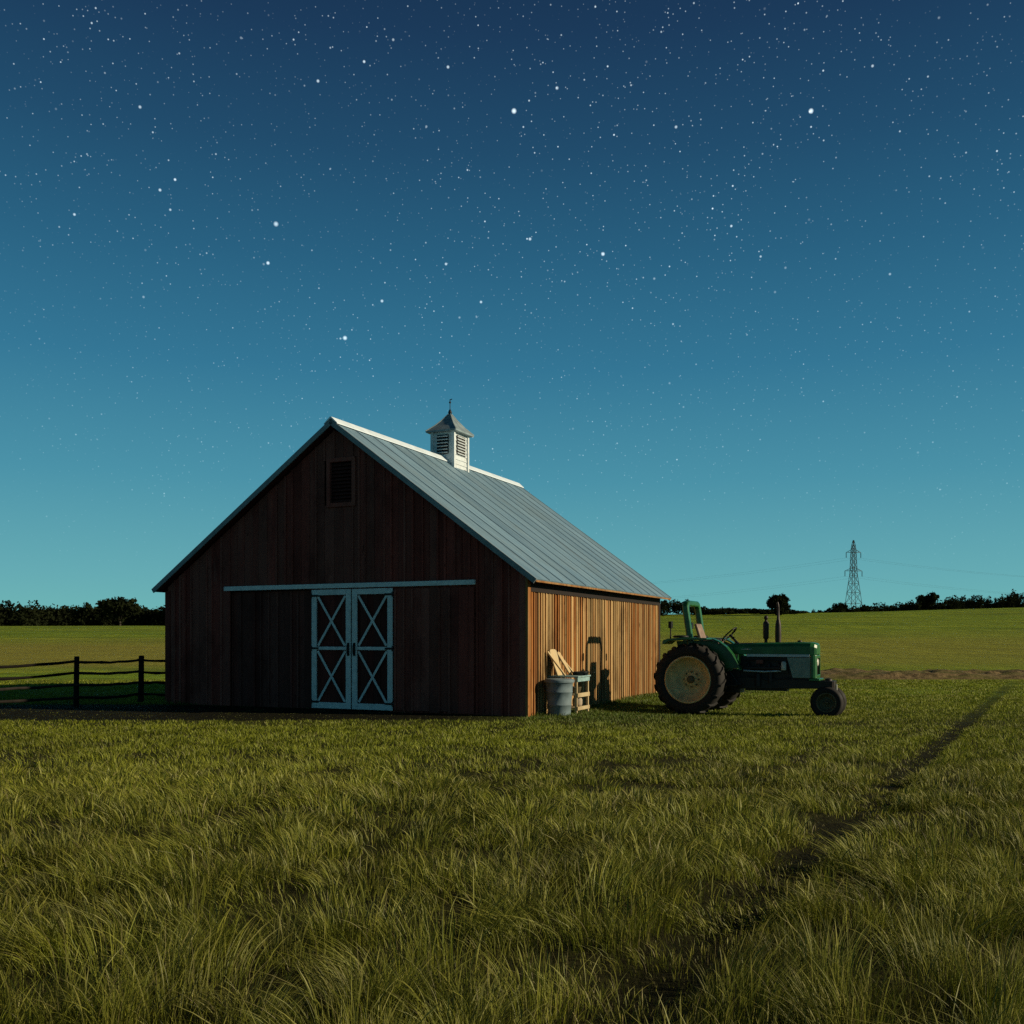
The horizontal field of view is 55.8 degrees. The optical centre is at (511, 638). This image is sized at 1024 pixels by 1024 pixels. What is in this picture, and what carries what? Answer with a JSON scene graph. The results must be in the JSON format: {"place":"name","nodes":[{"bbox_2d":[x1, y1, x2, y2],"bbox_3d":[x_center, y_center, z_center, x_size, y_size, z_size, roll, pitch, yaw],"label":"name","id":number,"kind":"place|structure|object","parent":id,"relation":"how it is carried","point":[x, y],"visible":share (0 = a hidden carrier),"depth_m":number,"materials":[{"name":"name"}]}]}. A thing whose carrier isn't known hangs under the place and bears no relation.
{"place":"outdoors","nodes":[
{"label":"outdoors","id":0,"kind":"place"},
{"bbox_2d":[0,607,1023,1023],"bbox_3d":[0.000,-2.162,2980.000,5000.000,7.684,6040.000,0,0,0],"label":"ground","id":1,"kind":"structure","parent":0,"point":[970,639],"depth_m":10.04,"materials":[{"name":"green plant"}]},
{"bbox_2d":[0,600,164,625],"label":"dark woods","id":2,"kind":"object","parent":1,"relation":"on","point":[87,614],"visible":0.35,"depth_m":288.37,"materials":[{"name":"green plant"}]},
{"bbox_2d":[0,655,164,705],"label":"rail fence","id":3,"kind":"object","parent":1,"relation":"on","point":[140,682],"visible":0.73,"depth_m":22.06,"materials":[{"name":"brown wood"}]},
{"bbox_2d":[95,596,141,625],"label":"tree","id":4,"kind":"object","parent":1,"relation":"on","point":[119,609],"visible":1,"depth_m":257.98,"materials":[{"name":"green plant"}]},
{"bbox_2d":[151,399,670,716],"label":"barn","id":5,"kind":"structure","parent":1,"relation":"on","point":[333,563],"depth_m":21.08,"materials":[{"name":"brown wood"}]},
{"bbox_2d":[311,589,351,708],"bbox_3d":[-3.910,0.235,20.906,1.028,2.570,0.137,0,0,25],"label":"door","id":6,"kind":"structure","parent":5,"relation":"in","point":[331,648],"depth_m":20.95,"materials":[{"name":"white paint"}]},
{"bbox_2d":[352,588,392,710],"bbox_3d":[-2.956,0.235,20.476,1.023,2.570,0.137,0,0,25],"label":"door","id":7,"kind":"structure","parent":5,"relation":"in","point":[372,608],"depth_m":20.51,"materials":[{"name":"white paint"}]},
{"bbox_2d":[543,678,575,715],"bbox_3d":[0.958,1.184,19.586,0.628,0.752,0.616,0,0,25],"label":"trash can","id":8,"kind":"object","parent":1,"relation":"on","point":[559,691],"visible":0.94,"depth_m":19.37,"materials":[{"name":"metal"}]},
{"bbox_2d":[548,674,590,713],"bbox_3d":[1.206,1.161,20.220,0.660,0.775,0.752,0,0,25],"label":"wooden stand","id":9,"kind":"object","parent":1,"relation":"on","point":[578,678],"visible":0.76,"depth_m":20.00,"materials":[{"name":"blue paint"}]},
{"bbox_2d":[549,649,561,675],"bbox_3d":[0.906,0.501,20.028,0.191,0.548,0.360,0,0,25],"label":"leaning plank","id":10,"kind":"object","parent":9,"relation":"on","point":[553,653],"visible":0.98,"depth_m":19.99,"materials":[{"name":"beige wood"}]},
{"bbox_2d":[547,651,565,675],"bbox_3d":[0.910,0.523,19.827,0.398,0.520,0.074,0,0,0],"label":"leaning plank","id":11,"kind":"object","parent":9,"relation":"on","point":[555,662],"visible":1,"depth_m":19.80,"materials":[{"name":"beige wood"}]},
{"bbox_2d":[557,652,571,674],"bbox_3d":[1.097,0.534,20.304,0.315,0.500,0.167,0,0,14],"label":"leaning plank","id":12,"kind":"object","parent":9,"relation":"on","point":[561,658],"visible":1,"depth_m":20.27,"materials":[{"name":"beige wood"}]},
{"bbox_2d":[572,687,580,693],"bbox_3d":[1.327,1.087,20.198,0.250,0.135,0.250,0,0,0],"label":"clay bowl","id":13,"kind":"object","parent":9,"relation":"on","point":[579,690],"visible":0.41,"depth_m":20.11,"materials":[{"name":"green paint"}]},
{"bbox_2d":[572,696,581,706],"bbox_3d":[1.366,1.319,20.235,0.210,0.210,0.210,0,0,0],"label":"stoneware jar","id":14,"kind":"object","parent":9,"relation":"on","point":[579,701],"visible":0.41,"depth_m":20.16,"materials":[{"name":"beige ceramic"}]},
{"bbox_2d":[572,671,594,674],"bbox_3d":[1.456,0.740,20.287,0.390,0.072,0.496,0,0,-24],"label":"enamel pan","id":15,"kind":"object","parent":9,"relation":"on","point":[580,672],"visible":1,"depth_m":20.20,"materials":[{"name":"black metal"}]},
{"bbox_2d":[660,599,806,615],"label":"field hedgerow","id":16,"kind":"object","parent":1,"relation":"on","point":[666,607],"visible":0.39,"depth_m":175.43,"materials":[{"name":"green plant"}]},
{"bbox_2d":[653,600,846,716],"bbox_3d":[5.309,0.432,21.511,4.002,2.565,2.119,0,0,27],"label":"tractor","id":17,"kind":"object","parent":1,"relation":"on","point":[702,675],"visible":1,"depth_m":21.17,"materials":[{"name":"green metal"}]},
{"bbox_2d":[766,593,790,614],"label":"tree","id":18,"kind":"object","parent":1,"relation":"on","point":[782,599],"visible":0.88,"depth_m":167.13,"materials":[{"name":"green plant"}]},
{"bbox_2d":[832,602,847,608],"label":"field tree","id":19,"kind":"object","parent":1,"relation":"on","point":[840,605],"visible":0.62,"depth_m":234.29,"materials":[{"name":"green plant"}]},
{"bbox_2d":[844,540,861,608],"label":"power pylon","id":20,"kind":"object","parent":1,"relation":"on","point":[853,567],"visible":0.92,"depth_m":419.65,"materials":[{"name":"metal"}]},
{"bbox_2d":[807,592,1023,612],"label":"skyline hedge","id":21,"kind":"object","parent":1,"relation":"on","point":[974,602],"visible":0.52,"depth_m":233.65,"materials":[{"name":"green plant"}]},
{"bbox_2d":[820,668,1023,679],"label":"soil strip","id":22,"kind":"object","parent":1,"relation":"on","point":[931,674],"visible":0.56,"depth_m":36.74,"materials":[{"name":"brown soil"}]},
{"bbox_2d":[915,592,939,609],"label":"tree","id":23,"kind":"object","parent":1,"relation":"on","point":[928,601],"visible":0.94,"depth_m":233.97,"materials":[{"name":"green plant"}]},
{"bbox_2d":[1005,589,1022,604],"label":"tree","id":24,"kind":"object","parent":1,"relation":"on","point":[1011,595],"visible":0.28,"depth_m":239.55,"materials":[{"name":"green plant"}]},
{"bbox_2d":[0,0,1023,613],"label":"sky","id":25,"kind":"structure","parent":0,"point":[729,287],"materials":[{"name":"blue"}]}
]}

